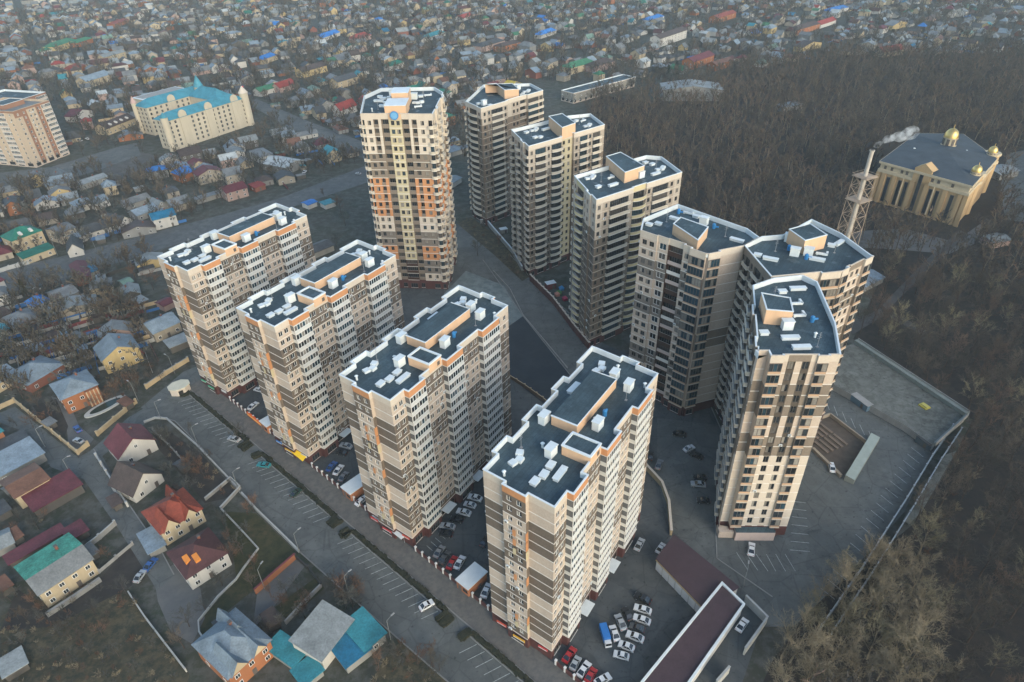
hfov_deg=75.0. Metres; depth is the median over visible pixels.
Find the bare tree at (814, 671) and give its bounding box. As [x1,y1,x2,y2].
[796,654,826,681]
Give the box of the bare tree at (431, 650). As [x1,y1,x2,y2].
[427,645,435,663]
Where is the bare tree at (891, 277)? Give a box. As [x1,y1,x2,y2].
[883,267,902,291]
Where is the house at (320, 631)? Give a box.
[288,599,354,669]
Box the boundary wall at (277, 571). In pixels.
[253,553,295,594]
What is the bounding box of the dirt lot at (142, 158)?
[102,152,156,174]
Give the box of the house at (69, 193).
[57,190,78,205]
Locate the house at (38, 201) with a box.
[33,195,59,210]
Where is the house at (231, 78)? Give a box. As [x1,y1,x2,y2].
[226,75,237,82]
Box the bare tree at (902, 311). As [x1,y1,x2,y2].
[889,297,916,338]
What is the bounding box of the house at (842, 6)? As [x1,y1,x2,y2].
[822,5,848,13]
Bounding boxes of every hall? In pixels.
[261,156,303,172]
[659,79,723,100]
[869,124,1001,226]
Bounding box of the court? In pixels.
[229,220,761,681]
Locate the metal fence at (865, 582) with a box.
[831,427,962,634]
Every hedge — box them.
[180,390,253,451]
[250,450,343,528]
[338,526,454,627]
[457,627,533,681]
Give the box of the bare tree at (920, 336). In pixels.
[906,321,935,357]
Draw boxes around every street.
[0,407,173,589]
[141,366,523,681]
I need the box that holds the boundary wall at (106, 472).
[93,452,128,506]
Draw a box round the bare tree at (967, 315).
[953,310,970,335]
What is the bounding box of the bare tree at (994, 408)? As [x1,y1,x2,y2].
[967,396,1008,437]
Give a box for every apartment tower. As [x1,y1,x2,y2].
[157,203,315,398]
[236,240,404,464]
[338,285,511,546]
[359,87,457,288]
[464,83,543,225]
[482,346,658,659]
[509,113,604,277]
[568,152,681,346]
[629,204,758,415]
[713,219,873,423]
[714,275,841,540]
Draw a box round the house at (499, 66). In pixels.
[491,63,503,71]
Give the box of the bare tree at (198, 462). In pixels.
[190,455,201,473]
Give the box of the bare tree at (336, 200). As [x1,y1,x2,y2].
[331,194,343,210]
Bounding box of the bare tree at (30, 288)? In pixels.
[22,284,40,294]
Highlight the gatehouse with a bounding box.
[167,379,190,395]
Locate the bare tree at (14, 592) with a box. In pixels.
[7,584,19,596]
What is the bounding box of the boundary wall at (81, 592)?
[46,577,101,616]
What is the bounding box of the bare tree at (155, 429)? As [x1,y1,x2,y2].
[148,425,165,445]
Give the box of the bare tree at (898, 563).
[872,551,915,592]
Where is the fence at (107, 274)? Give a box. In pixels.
[1,264,135,306]
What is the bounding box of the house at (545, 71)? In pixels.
[540,68,548,76]
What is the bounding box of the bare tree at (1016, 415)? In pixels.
[1002,404,1023,439]
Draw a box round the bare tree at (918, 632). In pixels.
[883,610,948,668]
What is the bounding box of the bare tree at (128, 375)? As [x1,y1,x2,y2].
[121,371,134,383]
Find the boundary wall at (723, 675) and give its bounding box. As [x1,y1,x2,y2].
[716,665,730,681]
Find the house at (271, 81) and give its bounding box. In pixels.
[266,79,277,83]
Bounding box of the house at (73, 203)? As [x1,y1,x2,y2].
[69,195,91,210]
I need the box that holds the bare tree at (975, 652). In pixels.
[955,638,991,669]
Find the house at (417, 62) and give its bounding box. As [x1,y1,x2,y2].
[413,59,423,66]
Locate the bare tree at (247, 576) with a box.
[243,569,259,589]
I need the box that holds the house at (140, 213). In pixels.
[127,202,158,219]
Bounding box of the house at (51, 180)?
[43,173,74,190]
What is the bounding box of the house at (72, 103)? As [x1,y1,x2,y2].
[66,99,81,108]
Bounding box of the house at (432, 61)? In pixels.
[427,59,437,63]
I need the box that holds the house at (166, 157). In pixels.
[158,153,178,164]
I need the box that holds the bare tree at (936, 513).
[920,503,948,539]
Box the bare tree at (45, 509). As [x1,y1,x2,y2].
[36,508,46,520]
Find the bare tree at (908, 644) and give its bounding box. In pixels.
[877,619,920,660]
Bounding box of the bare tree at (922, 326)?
[910,310,934,347]
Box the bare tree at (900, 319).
[890,310,909,330]
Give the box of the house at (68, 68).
[64,63,85,74]
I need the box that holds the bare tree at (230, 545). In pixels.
[216,541,242,562]
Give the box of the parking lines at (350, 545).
[180,398,518,681]
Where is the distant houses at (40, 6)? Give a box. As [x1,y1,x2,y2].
[0,0,1023,353]
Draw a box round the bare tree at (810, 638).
[771,600,833,664]
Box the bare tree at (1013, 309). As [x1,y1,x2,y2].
[1004,301,1021,321]
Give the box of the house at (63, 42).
[43,38,75,50]
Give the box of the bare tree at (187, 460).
[179,451,191,473]
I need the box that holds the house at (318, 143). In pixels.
[312,137,331,148]
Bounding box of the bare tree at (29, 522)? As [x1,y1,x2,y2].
[25,512,42,528]
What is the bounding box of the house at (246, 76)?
[238,74,254,84]
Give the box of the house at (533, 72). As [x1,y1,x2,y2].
[525,66,541,78]
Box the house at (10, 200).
[4,196,23,215]
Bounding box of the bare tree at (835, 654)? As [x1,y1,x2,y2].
[808,637,849,674]
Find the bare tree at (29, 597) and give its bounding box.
[21,589,37,606]
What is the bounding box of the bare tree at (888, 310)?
[874,305,895,334]
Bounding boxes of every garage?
[16,242,55,264]
[192,190,220,203]
[346,606,386,652]
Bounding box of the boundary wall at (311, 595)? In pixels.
[284,584,321,624]
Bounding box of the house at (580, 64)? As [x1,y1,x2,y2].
[562,58,592,74]
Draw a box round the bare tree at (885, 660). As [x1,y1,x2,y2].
[867,641,902,680]
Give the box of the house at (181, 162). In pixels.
[168,161,188,174]
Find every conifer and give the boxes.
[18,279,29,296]
[673,60,679,74]
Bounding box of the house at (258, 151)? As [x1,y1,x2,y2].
[249,148,272,162]
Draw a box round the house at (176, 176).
[170,164,195,182]
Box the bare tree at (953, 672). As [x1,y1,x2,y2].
[930,658,978,681]
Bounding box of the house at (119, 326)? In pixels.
[97,319,133,338]
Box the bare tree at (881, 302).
[871,288,895,324]
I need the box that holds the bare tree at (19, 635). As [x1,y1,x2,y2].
[8,627,26,647]
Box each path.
[850,310,883,333]
[883,230,968,308]
[892,314,925,333]
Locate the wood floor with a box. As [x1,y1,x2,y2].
[590,53,1023,681]
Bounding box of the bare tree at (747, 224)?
[740,218,754,232]
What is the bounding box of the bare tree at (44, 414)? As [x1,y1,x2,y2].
[37,409,52,419]
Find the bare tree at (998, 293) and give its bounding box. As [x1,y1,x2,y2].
[986,285,1010,310]
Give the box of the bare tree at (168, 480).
[165,469,179,484]
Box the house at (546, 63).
[540,62,553,70]
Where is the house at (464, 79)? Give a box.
[456,77,468,85]
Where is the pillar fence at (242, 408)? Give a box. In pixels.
[229,396,273,435]
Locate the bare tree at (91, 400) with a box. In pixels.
[85,395,98,406]
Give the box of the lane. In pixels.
[0,143,140,186]
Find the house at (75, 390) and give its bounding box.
[49,369,103,413]
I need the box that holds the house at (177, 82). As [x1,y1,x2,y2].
[166,80,181,87]
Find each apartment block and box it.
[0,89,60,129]
[0,97,69,167]
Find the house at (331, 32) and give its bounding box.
[314,29,339,39]
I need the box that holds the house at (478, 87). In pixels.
[469,81,482,90]
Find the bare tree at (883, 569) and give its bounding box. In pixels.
[862,563,891,597]
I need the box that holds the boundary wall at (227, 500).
[204,476,240,509]
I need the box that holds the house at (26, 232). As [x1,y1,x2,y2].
[0,224,46,252]
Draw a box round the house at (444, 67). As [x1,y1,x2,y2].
[441,64,455,73]
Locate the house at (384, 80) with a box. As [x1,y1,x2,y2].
[381,75,393,85]
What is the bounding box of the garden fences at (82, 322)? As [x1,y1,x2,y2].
[0,0,1016,378]
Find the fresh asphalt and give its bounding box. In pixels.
[509,316,569,403]
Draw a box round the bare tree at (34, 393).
[25,387,41,404]
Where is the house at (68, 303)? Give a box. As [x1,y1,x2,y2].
[47,294,97,320]
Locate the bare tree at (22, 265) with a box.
[14,259,26,279]
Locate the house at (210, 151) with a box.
[202,148,216,157]
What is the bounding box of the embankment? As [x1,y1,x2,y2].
[903,451,955,524]
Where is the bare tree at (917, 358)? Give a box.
[906,346,930,371]
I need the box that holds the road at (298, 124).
[252,99,364,158]
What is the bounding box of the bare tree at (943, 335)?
[928,315,961,350]
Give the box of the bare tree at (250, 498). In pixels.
[244,494,257,511]
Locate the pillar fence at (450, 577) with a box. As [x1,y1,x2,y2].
[414,545,491,612]
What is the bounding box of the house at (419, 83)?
[416,81,429,86]
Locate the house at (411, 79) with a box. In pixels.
[407,76,417,84]
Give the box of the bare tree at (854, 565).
[825,546,864,587]
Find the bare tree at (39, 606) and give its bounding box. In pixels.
[32,599,47,610]
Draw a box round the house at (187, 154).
[176,145,203,161]
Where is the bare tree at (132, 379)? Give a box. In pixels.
[124,372,139,391]
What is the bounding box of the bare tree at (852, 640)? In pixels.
[810,619,870,660]
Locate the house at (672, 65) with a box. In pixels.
[669,63,686,73]
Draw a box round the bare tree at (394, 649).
[382,640,403,666]
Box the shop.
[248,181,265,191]
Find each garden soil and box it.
[0,548,142,630]
[33,399,67,435]
[155,425,238,502]
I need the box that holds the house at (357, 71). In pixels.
[354,70,366,76]
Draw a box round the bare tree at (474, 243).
[470,233,484,254]
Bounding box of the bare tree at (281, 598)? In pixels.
[271,589,288,606]
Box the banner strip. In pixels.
[247,411,260,425]
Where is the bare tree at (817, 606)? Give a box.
[797,587,824,620]
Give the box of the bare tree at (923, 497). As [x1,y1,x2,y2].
[910,480,943,519]
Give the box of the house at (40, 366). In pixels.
[8,355,66,392]
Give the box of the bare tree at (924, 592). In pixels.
[905,580,955,621]
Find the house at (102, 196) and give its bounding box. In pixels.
[88,194,110,209]
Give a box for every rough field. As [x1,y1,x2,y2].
[0,580,188,681]
[371,643,445,681]
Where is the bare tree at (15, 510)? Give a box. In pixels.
[9,508,20,517]
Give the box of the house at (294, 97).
[288,95,305,107]
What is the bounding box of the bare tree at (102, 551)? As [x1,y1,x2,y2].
[97,544,111,558]
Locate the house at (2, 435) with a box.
[0,428,4,438]
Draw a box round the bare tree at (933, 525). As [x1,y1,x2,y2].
[907,514,946,554]
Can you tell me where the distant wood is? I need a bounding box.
[584,37,1023,681]
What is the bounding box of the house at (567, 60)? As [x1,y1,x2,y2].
[558,56,573,63]
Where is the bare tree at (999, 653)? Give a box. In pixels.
[984,635,1023,675]
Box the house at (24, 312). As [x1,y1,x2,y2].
[2,307,41,332]
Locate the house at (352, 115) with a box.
[343,113,356,122]
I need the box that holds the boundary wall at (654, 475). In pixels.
[646,464,672,534]
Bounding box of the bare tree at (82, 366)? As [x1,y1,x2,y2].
[81,362,96,373]
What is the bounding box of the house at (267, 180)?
[254,175,273,185]
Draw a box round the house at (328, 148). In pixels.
[322,144,341,162]
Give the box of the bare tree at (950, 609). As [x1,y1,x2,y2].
[939,599,966,638]
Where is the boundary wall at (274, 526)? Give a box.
[241,492,299,552]
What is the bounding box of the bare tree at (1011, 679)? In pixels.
[1002,671,1023,681]
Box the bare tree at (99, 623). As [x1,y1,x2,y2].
[88,618,109,635]
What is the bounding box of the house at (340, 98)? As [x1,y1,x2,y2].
[336,96,346,103]
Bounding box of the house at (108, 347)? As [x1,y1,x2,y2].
[93,333,143,373]
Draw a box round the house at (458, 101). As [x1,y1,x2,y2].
[454,99,466,109]
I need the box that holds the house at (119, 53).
[97,49,126,59]
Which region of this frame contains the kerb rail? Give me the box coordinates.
[493,270,567,367]
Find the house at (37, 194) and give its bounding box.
[25,188,41,202]
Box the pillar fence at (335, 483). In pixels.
[311,462,367,511]
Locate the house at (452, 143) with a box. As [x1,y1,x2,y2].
[448,136,460,145]
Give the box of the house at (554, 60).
[544,57,557,66]
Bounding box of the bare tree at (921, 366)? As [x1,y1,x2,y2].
[911,354,940,381]
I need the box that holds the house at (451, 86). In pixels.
[442,81,457,93]
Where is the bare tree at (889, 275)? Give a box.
[882,266,897,286]
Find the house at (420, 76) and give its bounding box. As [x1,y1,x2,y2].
[417,73,429,82]
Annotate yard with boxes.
[51,396,92,452]
[156,564,204,643]
[253,560,304,624]
[845,224,980,253]
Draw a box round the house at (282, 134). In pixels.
[276,129,295,143]
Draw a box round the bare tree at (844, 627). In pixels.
[821,591,870,645]
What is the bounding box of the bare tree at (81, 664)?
[71,663,86,673]
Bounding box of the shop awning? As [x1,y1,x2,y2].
[282,444,305,460]
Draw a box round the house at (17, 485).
[0,462,50,508]
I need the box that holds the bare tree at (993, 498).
[979,489,1007,516]
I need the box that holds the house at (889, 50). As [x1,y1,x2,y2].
[873,44,903,56]
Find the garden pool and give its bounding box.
[84,395,122,417]
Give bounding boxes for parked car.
[72,437,84,444]
[73,425,82,432]
[133,569,146,582]
[142,557,157,571]
[227,435,240,442]
[247,401,258,410]
[253,387,260,392]
[256,461,271,468]
[289,488,301,497]
[325,461,337,471]
[332,464,344,475]
[335,449,347,456]
[338,471,349,482]
[339,442,352,449]
[354,495,365,506]
[418,599,434,611]
[433,545,445,558]
[437,550,450,564]
[438,530,452,537]
[439,522,455,530]
[446,555,458,570]
[450,515,463,523]
[453,555,465,569]
[456,508,471,516]
[463,501,476,508]
[467,493,482,502]
[479,535,487,547]
[480,582,490,598]
[561,646,576,664]
[569,655,581,671]
[576,660,591,679]
[583,666,597,681]
[593,672,611,681]
[608,624,620,641]
[613,650,629,660]
[614,613,627,631]
[618,640,634,652]
[621,606,632,621]
[625,630,644,643]
[629,622,644,633]
[633,537,644,551]
[633,591,651,605]
[633,603,651,615]
[633,613,650,625]
[647,451,653,460]
[655,459,663,469]
[655,542,665,553]
[672,430,686,437]
[683,444,695,452]
[689,451,703,459]
[691,480,705,487]
[693,474,706,480]
[696,496,710,503]
[735,617,748,632]
[747,542,754,556]
[828,462,835,472]
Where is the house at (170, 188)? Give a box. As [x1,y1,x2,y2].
[162,185,179,199]
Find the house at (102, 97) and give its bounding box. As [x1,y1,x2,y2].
[95,89,106,100]
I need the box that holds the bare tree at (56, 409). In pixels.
[50,397,66,415]
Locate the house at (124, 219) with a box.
[105,213,133,229]
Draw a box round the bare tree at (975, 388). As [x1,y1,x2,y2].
[958,371,995,408]
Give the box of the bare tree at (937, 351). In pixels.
[916,335,953,371]
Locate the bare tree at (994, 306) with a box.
[979,292,1009,323]
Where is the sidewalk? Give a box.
[190,380,575,681]
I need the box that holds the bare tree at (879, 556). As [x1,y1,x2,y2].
[861,533,901,566]
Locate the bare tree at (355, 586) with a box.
[350,577,364,594]
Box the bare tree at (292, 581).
[286,574,299,587]
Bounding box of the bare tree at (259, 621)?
[252,616,265,629]
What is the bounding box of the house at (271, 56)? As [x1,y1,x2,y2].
[259,52,276,63]
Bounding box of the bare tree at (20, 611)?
[16,606,29,621]
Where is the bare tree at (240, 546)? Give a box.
[225,529,246,553]
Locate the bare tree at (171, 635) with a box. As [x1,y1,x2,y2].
[164,622,184,648]
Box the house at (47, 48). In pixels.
[35,47,51,54]
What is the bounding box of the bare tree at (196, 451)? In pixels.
[185,442,201,460]
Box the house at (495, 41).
[473,38,504,52]
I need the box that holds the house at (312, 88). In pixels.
[307,85,321,93]
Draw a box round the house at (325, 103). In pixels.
[315,98,333,111]
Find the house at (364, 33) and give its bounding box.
[349,32,371,42]
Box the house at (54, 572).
[14,532,98,607]
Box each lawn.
[200,512,297,633]
[275,577,323,617]
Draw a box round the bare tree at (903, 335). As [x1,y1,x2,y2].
[894,325,915,347]
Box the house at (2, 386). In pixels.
[0,363,14,392]
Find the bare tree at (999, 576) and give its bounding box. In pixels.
[987,557,1023,598]
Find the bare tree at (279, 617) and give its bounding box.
[267,610,284,628]
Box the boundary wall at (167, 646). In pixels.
[127,591,186,671]
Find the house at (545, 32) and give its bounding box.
[534,28,555,38]
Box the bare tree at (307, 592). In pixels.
[298,589,311,608]
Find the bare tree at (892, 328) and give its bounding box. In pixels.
[882,317,905,350]
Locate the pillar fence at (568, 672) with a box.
[554,658,584,681]
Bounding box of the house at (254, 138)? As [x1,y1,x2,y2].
[237,134,258,148]
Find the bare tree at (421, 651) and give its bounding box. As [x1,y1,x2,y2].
[407,644,428,662]
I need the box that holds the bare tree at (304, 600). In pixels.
[294,590,309,612]
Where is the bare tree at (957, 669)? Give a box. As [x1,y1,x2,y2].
[938,657,971,681]
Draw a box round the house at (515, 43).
[493,40,519,51]
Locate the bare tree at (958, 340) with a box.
[941,330,969,362]
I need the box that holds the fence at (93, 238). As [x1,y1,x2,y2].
[90,232,109,240]
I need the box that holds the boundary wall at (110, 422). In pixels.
[94,398,137,435]
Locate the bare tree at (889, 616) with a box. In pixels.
[872,606,905,634]
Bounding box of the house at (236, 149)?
[225,146,245,157]
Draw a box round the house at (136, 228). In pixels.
[120,220,156,238]
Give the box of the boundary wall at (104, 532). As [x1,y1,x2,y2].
[87,519,116,543]
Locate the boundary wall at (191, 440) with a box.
[144,416,239,489]
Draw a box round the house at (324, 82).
[315,77,327,85]
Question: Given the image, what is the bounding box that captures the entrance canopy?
[393,530,404,542]
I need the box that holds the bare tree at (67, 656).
[57,643,78,665]
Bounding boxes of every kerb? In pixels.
[93,449,173,574]
[158,416,448,681]
[189,395,242,440]
[190,389,535,681]
[261,456,329,515]
[351,534,441,611]
[470,636,523,681]
[483,260,569,374]
[711,407,772,596]
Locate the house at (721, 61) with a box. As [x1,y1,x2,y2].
[706,57,732,70]
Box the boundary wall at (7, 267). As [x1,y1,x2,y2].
[0,260,28,272]
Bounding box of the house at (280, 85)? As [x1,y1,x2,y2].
[272,78,294,92]
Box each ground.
[0,0,1023,681]
[457,217,528,280]
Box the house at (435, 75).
[428,72,442,82]
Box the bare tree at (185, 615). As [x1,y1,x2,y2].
[169,602,192,626]
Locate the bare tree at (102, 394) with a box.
[94,389,107,403]
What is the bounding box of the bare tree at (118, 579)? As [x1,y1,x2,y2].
[106,574,130,594]
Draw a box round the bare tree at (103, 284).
[95,279,112,293]
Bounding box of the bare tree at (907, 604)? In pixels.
[888,588,922,618]
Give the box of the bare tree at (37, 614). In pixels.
[28,608,52,621]
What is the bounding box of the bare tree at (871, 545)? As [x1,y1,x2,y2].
[856,530,896,579]
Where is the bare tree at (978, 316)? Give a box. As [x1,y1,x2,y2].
[969,308,989,331]
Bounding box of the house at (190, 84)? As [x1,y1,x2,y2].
[181,82,192,87]
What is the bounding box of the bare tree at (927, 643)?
[907,629,942,661]
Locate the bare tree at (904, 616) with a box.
[880,597,923,640]
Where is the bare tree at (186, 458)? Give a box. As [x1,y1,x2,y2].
[178,452,193,466]
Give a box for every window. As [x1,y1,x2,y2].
[168,223,312,396]
[250,264,401,461]
[364,316,508,543]
[365,104,456,288]
[383,128,389,132]
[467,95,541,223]
[491,107,501,113]
[492,114,502,120]
[492,120,502,126]
[492,127,502,133]
[492,134,502,140]
[493,140,502,146]
[493,147,503,152]
[493,153,503,159]
[493,159,503,165]
[494,165,503,171]
[494,171,503,177]
[494,177,503,183]
[494,183,504,189]
[494,189,504,195]
[495,195,504,201]
[495,201,504,207]
[495,207,504,212]
[512,131,599,274]
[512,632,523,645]
[528,96,537,102]
[528,103,537,108]
[535,147,544,154]
[535,156,544,161]
[535,163,544,169]
[535,171,544,176]
[535,178,544,184]
[535,185,544,191]
[535,193,544,198]
[535,200,544,205]
[535,207,544,212]
[535,214,544,219]
[535,220,544,226]
[535,227,544,233]
[535,234,544,240]
[535,240,544,246]
[536,247,544,253]
[536,253,544,259]
[536,260,544,265]
[551,151,560,156]
[551,158,560,164]
[551,166,560,171]
[551,173,560,179]
[551,181,559,186]
[551,188,559,193]
[551,195,559,200]
[551,202,559,207]
[551,209,559,214]
[551,215,559,220]
[551,222,559,227]
[551,228,559,234]
[552,142,560,149]
[553,385,654,655]
[570,184,632,339]
[579,150,586,155]
[579,157,585,162]
[579,164,585,169]
[580,135,586,140]
[580,143,586,148]
[602,308,618,318]
[602,315,618,325]
[602,322,617,332]
[603,294,619,303]
[603,301,619,310]
[604,278,621,288]
[604,286,620,296]
[605,263,622,273]
[605,271,621,280]
[606,247,623,257]
[606,255,622,265]
[607,231,624,240]
[607,239,624,249]
[608,222,625,232]
[609,205,626,215]
[609,214,626,224]
[610,196,627,206]
[625,288,634,293]
[626,273,635,278]
[626,281,634,286]
[627,265,636,271]
[628,250,637,255]
[628,258,637,263]
[629,242,638,248]
[630,225,640,231]
[630,234,639,240]
[631,218,640,223]
[632,200,642,206]
[632,209,641,215]
[633,190,643,198]
[650,324,656,330]
[651,192,666,200]
[651,200,665,209]
[651,316,657,322]
[652,183,667,192]
[652,307,658,313]
[653,299,659,305]
[654,290,660,296]
[655,281,661,287]
[655,368,665,375]
[655,394,660,401]
[656,271,662,278]
[656,360,667,368]
[657,262,663,268]
[657,353,668,360]
[657,377,664,383]
[658,253,664,259]
[658,345,669,352]
[659,243,665,250]
[659,336,670,343]
[660,328,671,336]
[662,320,672,327]
[663,311,673,318]
[664,302,675,310]
[665,293,676,301]
[666,284,677,292]
[667,275,678,283]
[668,266,679,273]
[669,256,681,263]
[670,246,682,254]
[670,405,677,413]
[685,408,692,414]
[715,356,822,420]
[754,268,760,278]
[763,456,768,461]
[765,447,771,452]
[768,437,773,442]
[770,427,776,432]
[773,417,779,422]
[775,406,782,412]
[776,456,781,461]
[778,396,784,401]
[778,447,784,452]
[781,385,787,390]
[781,437,787,442]
[784,373,790,379]
[784,427,790,432]
[787,362,793,368]
[787,417,792,422]
[789,406,796,412]
[792,396,798,401]
[795,385,802,391]
[799,373,805,379]
[802,362,808,368]
[880,177,890,201]
[891,180,901,204]
[897,182,908,206]
[908,174,923,210]
[921,188,932,213]
[927,190,939,215]
[943,195,953,220]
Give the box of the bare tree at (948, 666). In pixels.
[912,641,965,681]
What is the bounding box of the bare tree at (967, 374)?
[958,367,976,387]
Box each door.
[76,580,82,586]
[656,563,661,574]
[662,569,668,581]
[668,575,674,587]
[675,583,681,594]
[681,589,688,601]
[688,596,694,608]
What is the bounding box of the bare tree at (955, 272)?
[950,263,973,294]
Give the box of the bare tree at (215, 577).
[208,570,232,585]
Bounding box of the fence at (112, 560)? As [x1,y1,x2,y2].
[97,540,133,573]
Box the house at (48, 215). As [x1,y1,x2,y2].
[34,211,57,226]
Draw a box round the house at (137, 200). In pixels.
[120,192,150,209]
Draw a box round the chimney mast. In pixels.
[837,149,878,243]
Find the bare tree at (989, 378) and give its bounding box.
[975,362,1003,395]
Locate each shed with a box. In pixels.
[0,429,27,450]
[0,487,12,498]
[0,498,12,521]
[0,527,15,556]
[0,573,14,595]
[0,645,30,681]
[2,523,63,568]
[10,525,24,545]
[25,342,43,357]
[40,416,57,429]
[43,329,57,342]
[60,518,89,541]
[66,330,84,342]
[69,260,91,285]
[84,541,99,561]
[88,265,99,276]
[105,492,122,510]
[107,315,123,320]
[116,395,134,410]
[118,277,133,286]
[132,294,148,305]
[154,297,174,311]
[162,332,189,353]
[172,458,190,472]
[259,606,281,632]
[269,629,305,668]
[289,656,324,681]
[301,199,317,208]
[313,239,333,257]
[319,198,335,208]
[331,632,372,673]
[451,175,461,187]
[863,269,885,291]
[978,232,1010,247]
[991,164,1020,180]
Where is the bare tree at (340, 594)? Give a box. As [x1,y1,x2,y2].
[335,585,357,610]
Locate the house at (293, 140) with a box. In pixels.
[286,137,300,150]
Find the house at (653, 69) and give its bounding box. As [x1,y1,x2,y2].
[651,63,666,72]
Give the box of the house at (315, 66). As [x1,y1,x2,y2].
[294,61,327,77]
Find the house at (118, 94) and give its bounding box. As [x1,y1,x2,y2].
[112,88,125,97]
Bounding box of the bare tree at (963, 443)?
[943,436,978,467]
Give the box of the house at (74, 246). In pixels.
[66,234,84,257]
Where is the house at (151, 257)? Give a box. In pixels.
[134,252,162,267]
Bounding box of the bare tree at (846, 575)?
[827,554,877,607]
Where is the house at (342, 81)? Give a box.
[329,72,357,88]
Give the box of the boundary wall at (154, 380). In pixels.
[144,356,188,388]
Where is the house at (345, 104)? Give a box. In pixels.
[331,98,356,116]
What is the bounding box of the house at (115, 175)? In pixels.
[109,173,124,185]
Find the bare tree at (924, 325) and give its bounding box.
[915,319,936,341]
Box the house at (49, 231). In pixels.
[45,222,75,243]
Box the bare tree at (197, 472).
[189,464,207,476]
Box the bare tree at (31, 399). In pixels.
[27,395,38,407]
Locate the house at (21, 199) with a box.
[1,193,24,208]
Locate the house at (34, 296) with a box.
[24,292,50,308]
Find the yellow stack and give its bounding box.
[918,402,930,409]
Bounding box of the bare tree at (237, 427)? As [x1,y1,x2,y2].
[227,420,244,437]
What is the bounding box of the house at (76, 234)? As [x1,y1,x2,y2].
[66,231,87,241]
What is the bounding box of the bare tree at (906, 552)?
[884,530,921,567]
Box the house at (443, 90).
[438,88,451,99]
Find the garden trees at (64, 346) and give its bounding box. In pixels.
[0,0,1023,398]
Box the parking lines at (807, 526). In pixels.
[427,404,921,597]
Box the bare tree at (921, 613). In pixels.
[908,591,951,643]
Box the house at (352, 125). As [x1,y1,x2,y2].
[350,116,360,126]
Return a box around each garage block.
[641,582,744,681]
[656,535,738,611]
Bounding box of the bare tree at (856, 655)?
[842,632,890,680]
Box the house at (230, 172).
[220,165,244,184]
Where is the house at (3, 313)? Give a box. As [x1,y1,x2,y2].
[0,307,11,322]
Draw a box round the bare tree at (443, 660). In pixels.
[431,651,451,670]
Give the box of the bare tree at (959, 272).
[951,262,967,287]
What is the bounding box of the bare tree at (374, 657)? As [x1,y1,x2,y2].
[371,646,383,673]
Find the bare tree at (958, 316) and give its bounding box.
[929,305,965,338]
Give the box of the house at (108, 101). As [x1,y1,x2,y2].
[105,98,117,104]
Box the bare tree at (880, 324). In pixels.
[871,309,896,340]
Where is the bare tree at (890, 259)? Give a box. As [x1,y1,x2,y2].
[882,250,903,275]
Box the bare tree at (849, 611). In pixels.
[837,594,865,625]
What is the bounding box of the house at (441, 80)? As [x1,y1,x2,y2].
[437,76,448,84]
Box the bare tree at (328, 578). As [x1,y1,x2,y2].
[323,566,341,588]
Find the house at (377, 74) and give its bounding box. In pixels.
[372,73,383,82]
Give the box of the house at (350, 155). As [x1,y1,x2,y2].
[345,145,358,157]
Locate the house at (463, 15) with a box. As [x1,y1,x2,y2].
[455,12,470,21]
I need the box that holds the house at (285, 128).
[270,127,286,137]
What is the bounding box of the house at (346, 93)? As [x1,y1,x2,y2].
[335,87,352,98]
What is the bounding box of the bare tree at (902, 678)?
[876,640,934,681]
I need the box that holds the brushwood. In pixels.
[0,220,984,681]
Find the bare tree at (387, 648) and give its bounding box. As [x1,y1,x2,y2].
[373,635,397,662]
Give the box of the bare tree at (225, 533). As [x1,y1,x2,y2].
[218,526,230,545]
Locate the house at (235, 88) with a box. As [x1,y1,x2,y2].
[233,84,247,92]
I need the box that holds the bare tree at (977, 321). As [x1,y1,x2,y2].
[971,309,1004,341]
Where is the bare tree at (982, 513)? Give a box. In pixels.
[954,507,994,540]
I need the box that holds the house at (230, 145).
[223,139,244,151]
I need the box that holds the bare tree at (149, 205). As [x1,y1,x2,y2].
[146,197,153,212]
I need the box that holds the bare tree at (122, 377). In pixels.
[116,370,127,386]
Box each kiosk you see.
[259,416,272,433]
[340,473,363,500]
[455,562,487,596]
[499,227,507,233]
[545,280,555,289]
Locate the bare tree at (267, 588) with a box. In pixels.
[263,581,271,596]
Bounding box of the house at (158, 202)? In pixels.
[148,197,167,208]
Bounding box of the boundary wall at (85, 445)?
[0,397,89,454]
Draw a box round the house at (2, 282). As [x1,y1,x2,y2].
[0,277,5,285]
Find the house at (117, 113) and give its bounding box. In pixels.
[112,110,126,117]
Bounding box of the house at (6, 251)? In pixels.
[0,245,14,260]
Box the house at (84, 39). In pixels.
[70,37,92,47]
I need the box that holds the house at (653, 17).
[642,14,663,22]
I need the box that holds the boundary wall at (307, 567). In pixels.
[295,553,322,586]
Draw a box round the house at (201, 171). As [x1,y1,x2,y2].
[192,165,222,184]
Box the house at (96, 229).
[79,217,114,236]
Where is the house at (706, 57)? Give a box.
[681,50,714,69]
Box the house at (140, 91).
[129,90,142,96]
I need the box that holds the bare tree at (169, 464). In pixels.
[157,458,173,475]
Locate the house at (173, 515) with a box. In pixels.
[141,484,205,545]
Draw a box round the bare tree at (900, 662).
[894,649,934,681]
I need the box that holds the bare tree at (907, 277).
[893,274,918,298]
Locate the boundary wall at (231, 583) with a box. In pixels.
[197,508,258,635]
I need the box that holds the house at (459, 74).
[452,70,465,80]
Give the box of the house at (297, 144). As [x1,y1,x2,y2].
[294,140,308,153]
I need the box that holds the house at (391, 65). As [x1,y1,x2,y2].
[384,59,403,70]
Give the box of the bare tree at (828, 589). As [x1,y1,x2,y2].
[809,568,840,602]
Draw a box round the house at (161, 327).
[141,312,182,341]
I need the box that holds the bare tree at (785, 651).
[774,622,805,662]
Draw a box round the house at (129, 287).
[120,282,140,301]
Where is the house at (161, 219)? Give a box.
[148,208,178,229]
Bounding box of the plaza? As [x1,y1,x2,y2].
[444,271,521,324]

